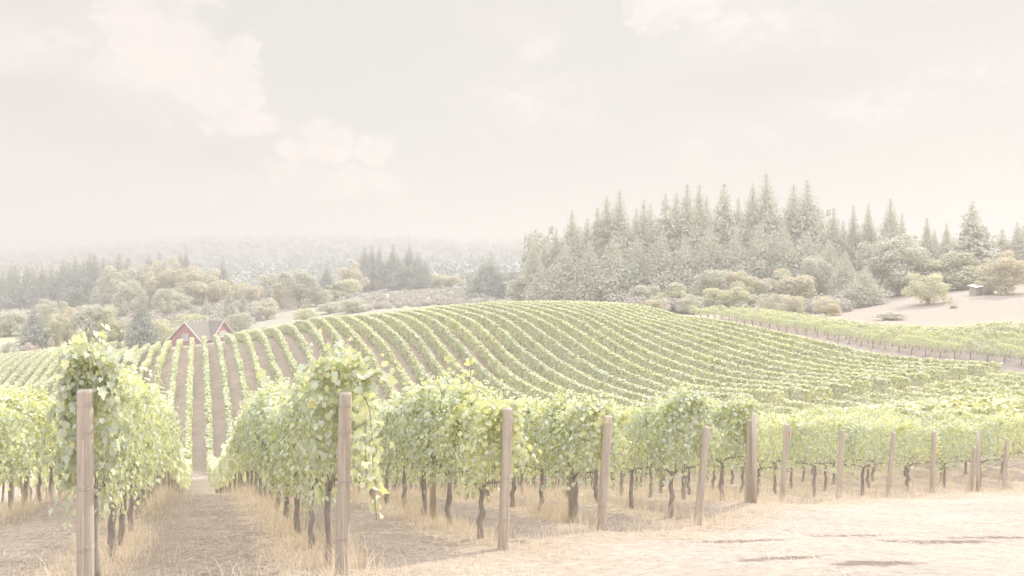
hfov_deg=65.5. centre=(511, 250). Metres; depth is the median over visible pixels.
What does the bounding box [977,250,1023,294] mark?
broadleaf tree
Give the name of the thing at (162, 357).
vine row
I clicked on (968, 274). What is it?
broadleaf tree
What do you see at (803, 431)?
grapevine
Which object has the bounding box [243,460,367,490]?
vine row
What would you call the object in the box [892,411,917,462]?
grapevine
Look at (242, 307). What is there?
cypress tree
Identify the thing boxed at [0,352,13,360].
vine row
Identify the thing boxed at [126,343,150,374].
vine row
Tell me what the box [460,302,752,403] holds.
vine row
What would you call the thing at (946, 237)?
fir tree
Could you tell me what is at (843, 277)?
fir tree
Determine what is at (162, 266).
fir tree
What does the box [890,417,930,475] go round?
grapevine
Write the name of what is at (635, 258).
fir tree
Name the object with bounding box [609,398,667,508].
grapevine
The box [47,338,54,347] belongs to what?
shrub
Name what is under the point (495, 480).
vine row
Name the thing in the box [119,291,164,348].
spruce tree
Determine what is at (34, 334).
spruce tree
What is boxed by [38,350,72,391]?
vine row
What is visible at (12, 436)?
grapevine
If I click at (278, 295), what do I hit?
broadleaf tree
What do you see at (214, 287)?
broadleaf tree
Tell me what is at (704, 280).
broadleaf tree
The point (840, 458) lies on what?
end post
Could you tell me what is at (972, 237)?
fir tree
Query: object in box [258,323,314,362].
vine row
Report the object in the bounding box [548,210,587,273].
fir tree
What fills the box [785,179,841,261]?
fir tree
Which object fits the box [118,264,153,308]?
broadleaf tree
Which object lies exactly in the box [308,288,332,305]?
broadleaf tree
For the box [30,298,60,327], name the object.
broadleaf tree
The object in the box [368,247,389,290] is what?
fir tree
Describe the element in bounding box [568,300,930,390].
vine row
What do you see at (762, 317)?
grapevine
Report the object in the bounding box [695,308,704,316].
grapevine
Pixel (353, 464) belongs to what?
grapevine
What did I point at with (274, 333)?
vine row
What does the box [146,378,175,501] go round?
grapevine
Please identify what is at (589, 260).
fir tree
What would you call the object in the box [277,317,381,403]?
vine row
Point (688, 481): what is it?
grapevine
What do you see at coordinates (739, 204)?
fir tree
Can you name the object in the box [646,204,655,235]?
fir tree
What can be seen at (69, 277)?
fir tree
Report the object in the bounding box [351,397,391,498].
grapevine
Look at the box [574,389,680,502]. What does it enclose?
grapevine
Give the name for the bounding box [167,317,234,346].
red house
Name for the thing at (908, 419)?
grapevine
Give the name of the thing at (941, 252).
fir tree
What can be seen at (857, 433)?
grapevine
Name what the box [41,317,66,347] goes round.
broadleaf tree
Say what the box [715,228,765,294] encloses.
fir tree
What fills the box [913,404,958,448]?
grapevine
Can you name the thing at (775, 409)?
vine row
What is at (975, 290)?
garden shed
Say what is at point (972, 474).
end post
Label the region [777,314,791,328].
grapevine
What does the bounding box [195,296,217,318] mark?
cypress tree
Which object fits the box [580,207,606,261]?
fir tree
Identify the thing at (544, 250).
fir tree
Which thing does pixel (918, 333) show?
grapevine
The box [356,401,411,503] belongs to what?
grapevine
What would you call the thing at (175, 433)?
grapevine
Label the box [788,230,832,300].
fir tree
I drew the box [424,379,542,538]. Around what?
grapevine
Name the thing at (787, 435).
end post
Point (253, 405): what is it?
grapevine
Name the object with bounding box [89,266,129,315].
broadleaf tree
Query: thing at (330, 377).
grapevine
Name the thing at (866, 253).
broadleaf tree
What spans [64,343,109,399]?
vine row
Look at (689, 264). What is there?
fir tree
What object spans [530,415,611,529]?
end post
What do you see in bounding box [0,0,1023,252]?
sky
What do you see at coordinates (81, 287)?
fir tree
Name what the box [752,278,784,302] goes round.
broadleaf tree
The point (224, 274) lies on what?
cedar tree
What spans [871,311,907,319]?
shrub
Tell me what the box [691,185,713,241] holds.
fir tree
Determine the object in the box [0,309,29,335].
broadleaf tree
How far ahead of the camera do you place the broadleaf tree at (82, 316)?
227.12 m
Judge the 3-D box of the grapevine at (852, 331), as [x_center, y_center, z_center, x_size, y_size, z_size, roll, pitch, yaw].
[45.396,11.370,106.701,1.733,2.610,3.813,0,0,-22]
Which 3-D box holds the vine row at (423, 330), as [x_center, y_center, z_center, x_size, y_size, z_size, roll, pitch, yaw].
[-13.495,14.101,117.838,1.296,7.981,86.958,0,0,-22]
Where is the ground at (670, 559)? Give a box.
[0,235,1023,575]
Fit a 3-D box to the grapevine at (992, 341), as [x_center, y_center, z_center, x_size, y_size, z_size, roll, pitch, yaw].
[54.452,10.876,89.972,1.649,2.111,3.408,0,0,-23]
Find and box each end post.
[76,388,106,575]
[300,391,352,575]
[373,407,512,549]
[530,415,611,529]
[623,426,709,524]
[632,419,751,501]
[744,429,844,497]
[778,423,790,503]
[813,432,895,497]
[825,431,935,492]
[900,446,975,490]
[981,438,1009,489]
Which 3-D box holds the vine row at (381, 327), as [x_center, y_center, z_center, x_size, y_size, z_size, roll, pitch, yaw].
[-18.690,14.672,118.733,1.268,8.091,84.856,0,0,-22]
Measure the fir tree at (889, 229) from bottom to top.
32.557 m
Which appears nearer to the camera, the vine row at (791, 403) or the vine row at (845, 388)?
the vine row at (791, 403)
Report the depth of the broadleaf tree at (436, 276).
467.89 m
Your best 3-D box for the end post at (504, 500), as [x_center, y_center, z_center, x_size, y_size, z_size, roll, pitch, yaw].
[-2.338,3.794,15.676,0.195,3.580,12.093,0,0,-22]
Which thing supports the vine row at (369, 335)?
on the ground at (670, 559)
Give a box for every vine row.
[0,346,60,400]
[0,348,47,389]
[0,349,43,384]
[0,350,33,374]
[0,351,24,369]
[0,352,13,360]
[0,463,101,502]
[16,345,70,392]
[24,347,73,395]
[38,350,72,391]
[51,343,98,399]
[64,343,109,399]
[109,341,119,346]
[118,346,127,363]
[119,338,129,349]
[121,345,138,371]
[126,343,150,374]
[139,342,160,384]
[154,340,171,386]
[159,422,193,493]
[167,338,182,408]
[183,337,194,460]
[201,336,213,465]
[206,421,254,493]
[212,334,233,443]
[223,333,249,411]
[234,331,265,388]
[239,329,286,386]
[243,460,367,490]
[250,326,303,387]
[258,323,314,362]
[269,320,333,356]
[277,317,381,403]
[282,460,421,493]
[288,315,397,400]
[336,315,436,406]
[350,314,434,385]
[352,464,490,492]
[364,313,455,387]
[365,311,509,404]
[365,463,547,492]
[378,310,558,412]
[384,468,593,492]
[392,308,581,407]
[404,307,626,412]
[421,306,660,412]
[433,305,672,407]
[440,303,721,404]
[441,466,599,489]
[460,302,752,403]
[477,302,784,407]
[491,301,810,405]
[491,464,707,484]
[494,465,674,487]
[496,301,833,404]
[520,300,851,400]
[527,300,873,397]
[541,300,892,399]
[551,300,910,391]
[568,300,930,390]
[581,301,948,388]
[594,301,968,383]
[604,301,987,380]
[614,302,1004,378]
[719,409,781,415]
[720,306,1023,350]
[736,305,1023,343]
[752,403,812,416]
[755,306,1023,338]
[779,397,850,410]
[786,405,1023,465]
[795,400,1023,457]
[813,396,878,408]
[841,393,917,404]
[862,391,933,401]
[865,396,1023,415]
[883,387,1023,400]
[893,395,1023,419]
[906,385,1022,399]
[915,397,1020,403]
[926,382,1023,396]
[946,379,1023,397]
[965,374,1023,387]
[987,373,1023,386]
[1006,370,1023,379]
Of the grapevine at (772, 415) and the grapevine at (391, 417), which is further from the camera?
the grapevine at (772, 415)
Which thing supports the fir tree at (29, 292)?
on the ground at (670, 559)
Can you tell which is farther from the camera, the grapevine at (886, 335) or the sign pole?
the sign pole
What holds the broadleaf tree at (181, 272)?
on the ground at (670, 559)
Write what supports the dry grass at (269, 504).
on the ground at (670, 559)
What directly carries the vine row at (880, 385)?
on the ground at (670, 559)
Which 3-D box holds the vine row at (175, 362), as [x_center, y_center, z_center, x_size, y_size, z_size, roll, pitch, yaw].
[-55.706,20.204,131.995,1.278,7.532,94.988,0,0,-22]
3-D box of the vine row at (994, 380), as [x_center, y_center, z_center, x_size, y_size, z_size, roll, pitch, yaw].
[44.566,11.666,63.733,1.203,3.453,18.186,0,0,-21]
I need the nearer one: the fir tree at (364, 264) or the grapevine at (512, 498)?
the grapevine at (512, 498)
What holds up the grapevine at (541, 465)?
on the ground at (670, 559)
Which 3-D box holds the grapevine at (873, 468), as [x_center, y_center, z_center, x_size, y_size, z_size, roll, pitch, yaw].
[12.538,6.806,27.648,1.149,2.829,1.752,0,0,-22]
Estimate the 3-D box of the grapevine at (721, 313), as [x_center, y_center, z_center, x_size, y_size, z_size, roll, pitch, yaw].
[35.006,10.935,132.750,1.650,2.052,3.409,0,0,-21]
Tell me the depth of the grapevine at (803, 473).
27.52 m
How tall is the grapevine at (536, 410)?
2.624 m
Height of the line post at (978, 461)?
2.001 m
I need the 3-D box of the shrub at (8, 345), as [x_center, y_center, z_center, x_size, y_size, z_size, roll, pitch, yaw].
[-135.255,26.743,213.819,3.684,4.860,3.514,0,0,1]
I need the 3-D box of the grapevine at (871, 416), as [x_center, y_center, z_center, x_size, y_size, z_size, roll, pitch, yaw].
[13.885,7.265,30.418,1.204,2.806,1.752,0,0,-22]
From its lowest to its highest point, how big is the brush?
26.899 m
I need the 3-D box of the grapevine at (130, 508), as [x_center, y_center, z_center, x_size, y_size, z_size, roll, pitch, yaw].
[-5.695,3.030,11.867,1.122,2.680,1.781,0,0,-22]
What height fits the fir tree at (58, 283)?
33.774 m
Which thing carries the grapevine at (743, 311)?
on the ground at (670, 559)
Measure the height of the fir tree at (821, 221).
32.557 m
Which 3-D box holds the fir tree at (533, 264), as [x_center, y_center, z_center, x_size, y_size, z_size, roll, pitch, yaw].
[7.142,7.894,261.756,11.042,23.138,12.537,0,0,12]
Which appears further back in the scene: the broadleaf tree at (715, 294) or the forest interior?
the forest interior
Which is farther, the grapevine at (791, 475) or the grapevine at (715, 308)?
the grapevine at (715, 308)
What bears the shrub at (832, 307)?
on the ground at (670, 559)
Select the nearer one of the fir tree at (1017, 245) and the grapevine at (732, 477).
the grapevine at (732, 477)
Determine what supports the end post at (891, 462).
on the ground at (670, 559)
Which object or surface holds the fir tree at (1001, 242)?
on the ground at (670, 559)
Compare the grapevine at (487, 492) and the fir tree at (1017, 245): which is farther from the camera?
the fir tree at (1017, 245)
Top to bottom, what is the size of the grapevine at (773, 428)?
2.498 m
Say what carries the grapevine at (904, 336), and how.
on the ground at (670, 559)
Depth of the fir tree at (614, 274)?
246.37 m
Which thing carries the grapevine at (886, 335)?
on the ground at (670, 559)
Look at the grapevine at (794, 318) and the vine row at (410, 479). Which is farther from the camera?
the grapevine at (794, 318)
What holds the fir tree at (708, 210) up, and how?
on the ground at (670, 559)
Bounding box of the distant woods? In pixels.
[0,231,555,292]
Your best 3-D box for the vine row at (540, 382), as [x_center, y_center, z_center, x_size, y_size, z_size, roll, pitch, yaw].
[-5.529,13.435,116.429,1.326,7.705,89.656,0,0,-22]
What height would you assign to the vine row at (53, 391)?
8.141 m
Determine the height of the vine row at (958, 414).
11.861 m
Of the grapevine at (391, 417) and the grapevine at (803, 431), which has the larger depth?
the grapevine at (803, 431)
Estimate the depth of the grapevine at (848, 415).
26.19 m
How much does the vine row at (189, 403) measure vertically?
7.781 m
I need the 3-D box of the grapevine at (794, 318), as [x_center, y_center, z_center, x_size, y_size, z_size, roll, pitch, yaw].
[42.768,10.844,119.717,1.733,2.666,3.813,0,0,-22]
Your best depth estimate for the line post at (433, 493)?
13.11 m
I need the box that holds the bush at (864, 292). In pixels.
[831,266,893,307]
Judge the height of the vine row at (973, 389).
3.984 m
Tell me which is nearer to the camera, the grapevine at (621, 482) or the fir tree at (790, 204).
the grapevine at (621, 482)
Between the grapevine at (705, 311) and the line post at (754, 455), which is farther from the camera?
the grapevine at (705, 311)
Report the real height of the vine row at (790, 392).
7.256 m
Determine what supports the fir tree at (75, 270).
on the ground at (670, 559)
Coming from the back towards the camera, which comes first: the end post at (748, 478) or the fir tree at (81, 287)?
the fir tree at (81, 287)
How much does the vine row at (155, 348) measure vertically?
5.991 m
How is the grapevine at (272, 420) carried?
on the ground at (670, 559)
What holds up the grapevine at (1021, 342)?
on the ground at (670, 559)
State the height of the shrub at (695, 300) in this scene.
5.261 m
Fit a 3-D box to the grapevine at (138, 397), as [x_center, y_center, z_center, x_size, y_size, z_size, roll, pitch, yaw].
[-4.587,2.432,9.173,1.212,2.658,1.780,0,0,-22]
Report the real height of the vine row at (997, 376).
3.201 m
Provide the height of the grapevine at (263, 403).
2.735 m
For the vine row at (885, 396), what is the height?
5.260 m
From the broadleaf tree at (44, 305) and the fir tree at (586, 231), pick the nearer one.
the fir tree at (586, 231)
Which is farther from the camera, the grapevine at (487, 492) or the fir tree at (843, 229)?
the fir tree at (843, 229)
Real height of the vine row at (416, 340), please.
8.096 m
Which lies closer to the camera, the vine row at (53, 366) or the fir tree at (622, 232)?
the vine row at (53, 366)
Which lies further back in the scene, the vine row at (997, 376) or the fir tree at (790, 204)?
the fir tree at (790, 204)
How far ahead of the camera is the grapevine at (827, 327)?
110.56 m
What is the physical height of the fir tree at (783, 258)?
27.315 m
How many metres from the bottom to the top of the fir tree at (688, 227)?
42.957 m
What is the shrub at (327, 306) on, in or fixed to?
on the ground at (670, 559)
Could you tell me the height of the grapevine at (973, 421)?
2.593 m
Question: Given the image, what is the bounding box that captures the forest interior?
[0,209,993,295]
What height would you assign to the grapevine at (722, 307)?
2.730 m
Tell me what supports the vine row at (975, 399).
on the ground at (670, 559)
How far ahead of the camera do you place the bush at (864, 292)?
212.13 m
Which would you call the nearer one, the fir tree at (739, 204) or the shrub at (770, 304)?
the shrub at (770, 304)
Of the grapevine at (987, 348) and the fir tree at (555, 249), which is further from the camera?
the fir tree at (555, 249)
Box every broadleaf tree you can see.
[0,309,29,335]
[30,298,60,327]
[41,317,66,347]
[48,307,82,346]
[58,301,70,317]
[67,304,118,343]
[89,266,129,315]
[90,308,120,342]
[110,279,149,317]
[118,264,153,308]
[142,260,178,307]
[151,288,176,317]
[163,290,194,312]
[165,257,199,305]
[171,274,213,305]
[179,269,236,305]
[228,280,245,300]
[233,282,263,303]
[257,273,286,299]
[270,280,293,307]
[277,269,322,308]
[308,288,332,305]
[326,279,362,298]
[337,262,369,291]
[431,273,449,287]
[437,274,465,287]
[503,275,524,300]
[623,284,659,300]
[650,282,691,312]
[687,269,732,299]
[701,288,735,307]
[719,270,759,297]
[721,285,758,308]
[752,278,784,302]
[763,267,817,301]
[800,256,834,302]
[855,241,899,293]
[865,233,942,295]
[903,258,965,291]
[925,251,988,289]
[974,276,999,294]
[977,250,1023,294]
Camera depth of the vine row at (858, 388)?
95.63 m
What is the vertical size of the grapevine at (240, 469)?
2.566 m
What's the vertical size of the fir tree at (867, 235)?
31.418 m
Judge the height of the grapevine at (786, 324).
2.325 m
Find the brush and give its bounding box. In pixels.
[0,286,854,331]
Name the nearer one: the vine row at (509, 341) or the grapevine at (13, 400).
the grapevine at (13, 400)
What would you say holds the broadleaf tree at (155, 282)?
on the ground at (670, 559)
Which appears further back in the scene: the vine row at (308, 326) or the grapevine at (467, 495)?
the vine row at (308, 326)
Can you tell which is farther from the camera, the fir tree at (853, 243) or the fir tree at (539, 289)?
the fir tree at (853, 243)
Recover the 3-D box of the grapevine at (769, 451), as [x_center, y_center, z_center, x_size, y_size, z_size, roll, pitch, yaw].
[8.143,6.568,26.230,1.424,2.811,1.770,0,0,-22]
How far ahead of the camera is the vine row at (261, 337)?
122.65 m
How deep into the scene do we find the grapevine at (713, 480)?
24.80 m
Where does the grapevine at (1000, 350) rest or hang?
on the ground at (670, 559)
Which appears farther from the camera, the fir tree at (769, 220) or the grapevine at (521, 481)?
the fir tree at (769, 220)
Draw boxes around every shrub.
[0,341,16,354]
[19,342,39,350]
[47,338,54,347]
[112,319,130,346]
[149,319,178,346]
[172,313,208,328]
[225,311,256,331]
[253,298,277,320]
[292,307,318,319]
[315,302,341,313]
[335,297,371,312]
[644,299,670,310]
[675,294,704,314]
[754,293,780,308]
[776,294,808,312]
[812,295,842,315]
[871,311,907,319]
[900,273,952,304]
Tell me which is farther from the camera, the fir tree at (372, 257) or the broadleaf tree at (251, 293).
the fir tree at (372, 257)
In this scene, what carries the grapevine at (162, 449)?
on the ground at (670, 559)
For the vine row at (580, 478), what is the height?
12.882 m
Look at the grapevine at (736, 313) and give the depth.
129.12 m
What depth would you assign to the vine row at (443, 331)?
105.46 m
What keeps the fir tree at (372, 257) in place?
on the ground at (670, 559)
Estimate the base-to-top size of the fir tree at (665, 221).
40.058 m
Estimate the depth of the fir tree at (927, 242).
256.90 m
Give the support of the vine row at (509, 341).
on the ground at (670, 559)
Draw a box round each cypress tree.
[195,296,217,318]
[220,288,236,318]
[237,291,249,313]
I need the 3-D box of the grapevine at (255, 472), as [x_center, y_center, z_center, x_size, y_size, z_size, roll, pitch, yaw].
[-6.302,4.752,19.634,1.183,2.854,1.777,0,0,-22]
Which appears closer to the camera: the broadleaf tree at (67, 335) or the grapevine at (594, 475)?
the grapevine at (594, 475)
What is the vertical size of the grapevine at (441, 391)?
2.931 m
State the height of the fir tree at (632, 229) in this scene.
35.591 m
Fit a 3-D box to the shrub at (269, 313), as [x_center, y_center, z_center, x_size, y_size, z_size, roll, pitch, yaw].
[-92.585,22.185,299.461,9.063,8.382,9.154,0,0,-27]
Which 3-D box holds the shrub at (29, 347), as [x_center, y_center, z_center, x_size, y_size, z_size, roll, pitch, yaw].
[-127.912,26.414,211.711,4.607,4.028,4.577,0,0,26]
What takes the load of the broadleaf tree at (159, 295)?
on the ground at (670, 559)
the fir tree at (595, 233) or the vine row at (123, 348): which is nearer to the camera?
the vine row at (123, 348)
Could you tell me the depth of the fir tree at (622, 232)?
267.86 m
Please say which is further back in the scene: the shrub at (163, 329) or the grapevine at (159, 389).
the shrub at (163, 329)
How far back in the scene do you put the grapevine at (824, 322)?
114.19 m
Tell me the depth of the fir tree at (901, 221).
275.77 m
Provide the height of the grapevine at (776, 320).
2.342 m
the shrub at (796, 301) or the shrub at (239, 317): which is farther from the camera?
the shrub at (239, 317)
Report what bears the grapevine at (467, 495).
on the ground at (670, 559)
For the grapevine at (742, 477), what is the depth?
23.46 m
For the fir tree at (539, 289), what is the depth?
247.70 m
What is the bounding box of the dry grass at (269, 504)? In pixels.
[0,453,1023,575]
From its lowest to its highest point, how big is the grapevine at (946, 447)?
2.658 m
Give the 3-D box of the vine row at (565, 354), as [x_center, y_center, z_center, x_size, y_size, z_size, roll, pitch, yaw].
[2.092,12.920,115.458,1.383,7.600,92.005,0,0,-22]
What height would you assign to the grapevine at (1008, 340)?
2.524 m
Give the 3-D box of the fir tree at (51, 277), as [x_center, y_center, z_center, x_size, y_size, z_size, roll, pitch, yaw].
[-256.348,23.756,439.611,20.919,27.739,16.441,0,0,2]
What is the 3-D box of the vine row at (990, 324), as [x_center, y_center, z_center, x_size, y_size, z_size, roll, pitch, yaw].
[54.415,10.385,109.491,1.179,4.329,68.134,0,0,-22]
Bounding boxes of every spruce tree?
[12,302,58,350]
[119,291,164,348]
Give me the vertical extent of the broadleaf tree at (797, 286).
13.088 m
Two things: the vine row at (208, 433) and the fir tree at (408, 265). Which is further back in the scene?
the fir tree at (408, 265)
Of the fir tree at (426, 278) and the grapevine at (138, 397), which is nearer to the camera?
the grapevine at (138, 397)
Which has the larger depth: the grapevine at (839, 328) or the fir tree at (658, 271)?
the fir tree at (658, 271)
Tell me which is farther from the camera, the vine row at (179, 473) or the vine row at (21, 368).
the vine row at (21, 368)
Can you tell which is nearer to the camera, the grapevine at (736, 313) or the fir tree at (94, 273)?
the grapevine at (736, 313)
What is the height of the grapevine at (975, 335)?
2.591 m
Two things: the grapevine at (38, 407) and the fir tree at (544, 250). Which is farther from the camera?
the fir tree at (544, 250)
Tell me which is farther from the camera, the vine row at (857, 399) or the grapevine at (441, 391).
the vine row at (857, 399)
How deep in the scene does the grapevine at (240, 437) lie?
18.26 m
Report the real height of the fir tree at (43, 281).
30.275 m
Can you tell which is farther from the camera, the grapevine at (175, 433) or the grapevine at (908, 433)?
the grapevine at (908, 433)
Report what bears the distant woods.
on the ground at (670, 559)
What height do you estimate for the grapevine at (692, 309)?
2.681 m
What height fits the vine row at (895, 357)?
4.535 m
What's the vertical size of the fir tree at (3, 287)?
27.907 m
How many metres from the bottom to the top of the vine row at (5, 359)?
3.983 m
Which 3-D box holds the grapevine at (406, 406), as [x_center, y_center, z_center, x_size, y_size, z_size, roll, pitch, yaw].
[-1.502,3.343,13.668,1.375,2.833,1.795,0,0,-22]
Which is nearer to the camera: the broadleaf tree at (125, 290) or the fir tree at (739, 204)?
the fir tree at (739, 204)
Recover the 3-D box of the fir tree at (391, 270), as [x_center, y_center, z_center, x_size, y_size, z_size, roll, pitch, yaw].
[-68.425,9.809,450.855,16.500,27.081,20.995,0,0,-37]
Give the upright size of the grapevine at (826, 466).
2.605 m
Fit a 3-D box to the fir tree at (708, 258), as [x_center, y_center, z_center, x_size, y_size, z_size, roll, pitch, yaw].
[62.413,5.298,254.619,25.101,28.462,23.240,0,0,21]
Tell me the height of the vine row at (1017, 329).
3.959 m
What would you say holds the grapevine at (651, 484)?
on the ground at (670, 559)
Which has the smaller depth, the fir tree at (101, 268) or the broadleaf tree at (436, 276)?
the fir tree at (101, 268)
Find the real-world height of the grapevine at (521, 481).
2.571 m
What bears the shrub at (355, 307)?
on the ground at (670, 559)
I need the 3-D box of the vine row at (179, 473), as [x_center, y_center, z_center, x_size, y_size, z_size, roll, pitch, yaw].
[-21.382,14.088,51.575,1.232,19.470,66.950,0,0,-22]
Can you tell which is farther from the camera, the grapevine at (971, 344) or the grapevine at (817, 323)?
the grapevine at (817, 323)
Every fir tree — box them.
[0,264,26,310]
[0,266,14,307]
[0,271,8,308]
[13,269,50,308]
[17,265,32,288]
[26,265,55,306]
[45,269,61,307]
[50,259,68,299]
[54,262,78,307]
[56,256,81,290]
[60,261,94,307]
[77,252,95,278]
[80,253,102,288]
[82,256,110,305]
[101,254,124,286]
[109,258,142,302]
[143,253,152,308]
[152,252,172,286]
[175,251,187,270]
[181,249,193,269]
[355,247,374,291]
[357,246,376,290]
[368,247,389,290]
[379,245,405,290]
[396,243,420,289]
[408,252,429,288]
[416,259,435,288]
[517,242,546,300]
[521,261,561,300]
[527,243,590,300]
[537,240,547,274]
[543,228,563,277]
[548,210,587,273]
[556,240,613,301]
[578,218,593,256]
[578,235,654,301]
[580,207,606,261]
[586,198,626,266]
[598,190,650,267]
[621,234,650,296]
[627,200,657,270]
[628,209,639,240]
[633,230,690,298]
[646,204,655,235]
[647,193,681,264]
[658,234,712,296]
[664,192,683,233]
[665,182,720,258]
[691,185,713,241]
[692,183,750,261]
[694,223,733,279]
[702,195,715,224]
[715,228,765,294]
[730,197,745,227]
[734,182,764,260]
[740,171,793,259]
[740,222,784,294]
[758,225,817,294]
[776,183,835,252]
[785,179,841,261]
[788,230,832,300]
[816,207,827,236]
[816,240,842,294]
[818,251,860,305]
[824,206,855,271]
[839,220,845,244]
[841,205,862,286]
[853,204,879,276]
[856,234,904,281]
[874,198,906,262]
[898,213,910,244]
[914,218,940,276]
[930,246,953,287]
[932,229,938,250]
[938,223,953,256]
[941,201,1010,286]
[976,270,1021,285]
[991,229,1010,271]
[999,221,1023,272]
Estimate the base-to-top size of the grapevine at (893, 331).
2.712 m
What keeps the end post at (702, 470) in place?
on the ground at (670, 559)
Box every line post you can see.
[430,411,436,519]
[568,414,573,521]
[751,413,756,502]
[976,432,979,491]
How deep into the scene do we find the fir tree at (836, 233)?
270.50 m
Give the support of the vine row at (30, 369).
on the ground at (670, 559)
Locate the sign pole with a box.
[754,308,758,325]
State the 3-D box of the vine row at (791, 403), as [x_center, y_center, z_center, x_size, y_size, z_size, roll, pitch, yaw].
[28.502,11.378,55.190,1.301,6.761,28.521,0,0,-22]
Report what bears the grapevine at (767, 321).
on the ground at (670, 559)
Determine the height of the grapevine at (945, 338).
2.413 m
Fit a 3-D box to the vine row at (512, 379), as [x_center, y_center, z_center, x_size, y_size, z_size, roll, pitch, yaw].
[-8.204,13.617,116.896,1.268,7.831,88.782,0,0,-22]
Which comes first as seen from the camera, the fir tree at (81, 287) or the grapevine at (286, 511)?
the grapevine at (286, 511)
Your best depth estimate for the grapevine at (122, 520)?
10.48 m
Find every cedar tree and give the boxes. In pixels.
[213,257,235,298]
[311,264,338,298]
[450,256,505,299]
[457,254,510,298]
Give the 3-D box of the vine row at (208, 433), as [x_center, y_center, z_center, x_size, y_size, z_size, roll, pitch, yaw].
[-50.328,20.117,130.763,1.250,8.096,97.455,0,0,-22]
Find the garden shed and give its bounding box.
[967,284,983,295]
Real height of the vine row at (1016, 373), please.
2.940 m
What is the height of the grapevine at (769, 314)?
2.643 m
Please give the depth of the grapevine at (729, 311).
130.98 m
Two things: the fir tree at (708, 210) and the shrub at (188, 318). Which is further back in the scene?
the fir tree at (708, 210)
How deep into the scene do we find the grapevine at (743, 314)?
127.29 m
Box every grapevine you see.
[0,382,42,512]
[0,391,38,490]
[1,384,62,505]
[16,382,70,501]
[29,323,152,575]
[30,395,65,499]
[49,427,64,496]
[51,365,171,562]
[94,380,165,545]
[120,367,168,529]
[128,379,175,518]
[140,383,179,509]
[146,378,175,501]
[149,401,184,497]
[153,394,183,494]
[157,396,183,491]
[227,407,262,490]
[230,395,263,493]
[233,400,264,497]
[238,362,281,500]
[238,375,294,498]
[242,377,294,510]
[251,383,336,533]
[252,392,304,521]
[266,368,336,548]
[271,327,398,564]
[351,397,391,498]
[351,429,369,491]
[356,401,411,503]
[376,386,439,507]
[382,369,458,515]
[404,354,489,525]
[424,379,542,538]
[450,442,471,497]
[469,394,502,500]
[474,396,548,507]
[510,385,575,511]
[517,423,533,493]
[519,425,557,495]
[527,389,631,522]
[546,399,585,499]
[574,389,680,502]
[593,433,620,490]
[596,402,645,495]
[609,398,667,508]
[620,426,652,491]
[622,380,723,517]
[625,395,666,497]
[642,428,676,492]
[647,389,718,499]
[667,434,716,494]
[682,388,768,500]
[686,304,698,314]
[692,426,744,494]
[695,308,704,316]
[702,308,711,316]
[706,429,725,489]
[709,305,718,317]
[715,311,725,319]
[715,414,768,491]
[718,305,725,318]
[721,309,733,320]
[724,409,790,495]
[728,310,742,322]
[729,452,745,483]
[737,412,783,485]
[739,308,748,320]
[739,313,749,323]
[746,313,757,325]
[755,313,765,327]
[757,405,804,493]
[761,315,775,328]
[763,311,773,326]
[767,413,815,488]
[771,316,784,330]
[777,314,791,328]
[777,317,792,332]
[781,407,852,496]
[785,314,800,330]
[788,319,802,333]
[795,411,827,481]
[797,413,852,491]
[798,318,809,331]
[799,320,812,334]
[804,402,840,418]
[808,318,821,333]
[809,409,861,484]
[810,320,822,336]
[818,324,833,338]
[821,319,829,333]
[827,408,868,465]
[830,323,844,341]
[830,411,898,494]
[836,409,866,463]
[838,326,855,343]
[845,325,862,340]
[845,410,898,487]
[851,410,898,480]
[853,331,868,345]
[853,402,894,458]
[854,407,896,467]
[862,328,875,342]
[865,332,880,347]
[871,328,885,344]
[876,329,895,349]
[876,415,942,490]
[879,409,937,484]
[885,327,899,346]
[887,338,911,351]
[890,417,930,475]
[892,333,911,347]
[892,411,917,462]
[900,333,920,354]
[910,329,927,349]
[912,334,933,355]
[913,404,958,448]
[914,414,977,487]
[917,413,968,481]
[922,333,938,350]
[931,340,948,357]
[935,334,958,351]
[940,414,992,473]
[944,340,964,358]
[944,414,1012,486]
[951,335,969,352]
[960,338,983,359]
[966,332,985,353]
[974,344,996,361]
[975,409,1023,473]
[979,338,1000,354]
[989,342,1014,363]
[996,336,1019,356]
[1005,345,1023,365]
[1011,336,1023,350]
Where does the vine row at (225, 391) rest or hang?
on the ground at (670, 559)
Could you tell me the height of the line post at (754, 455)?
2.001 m
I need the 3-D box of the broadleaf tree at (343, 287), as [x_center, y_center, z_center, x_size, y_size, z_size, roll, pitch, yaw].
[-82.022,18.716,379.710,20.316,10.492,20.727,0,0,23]
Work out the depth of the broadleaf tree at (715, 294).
206.02 m
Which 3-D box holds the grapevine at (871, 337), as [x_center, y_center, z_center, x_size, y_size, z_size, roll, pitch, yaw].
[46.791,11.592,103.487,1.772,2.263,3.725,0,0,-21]
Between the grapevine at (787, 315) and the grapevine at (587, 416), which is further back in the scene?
the grapevine at (787, 315)
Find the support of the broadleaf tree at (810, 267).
on the ground at (670, 559)
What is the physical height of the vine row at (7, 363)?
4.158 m
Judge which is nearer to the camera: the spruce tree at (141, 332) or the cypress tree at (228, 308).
the spruce tree at (141, 332)
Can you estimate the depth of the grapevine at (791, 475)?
24.74 m
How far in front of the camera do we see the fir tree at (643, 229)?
270.52 m

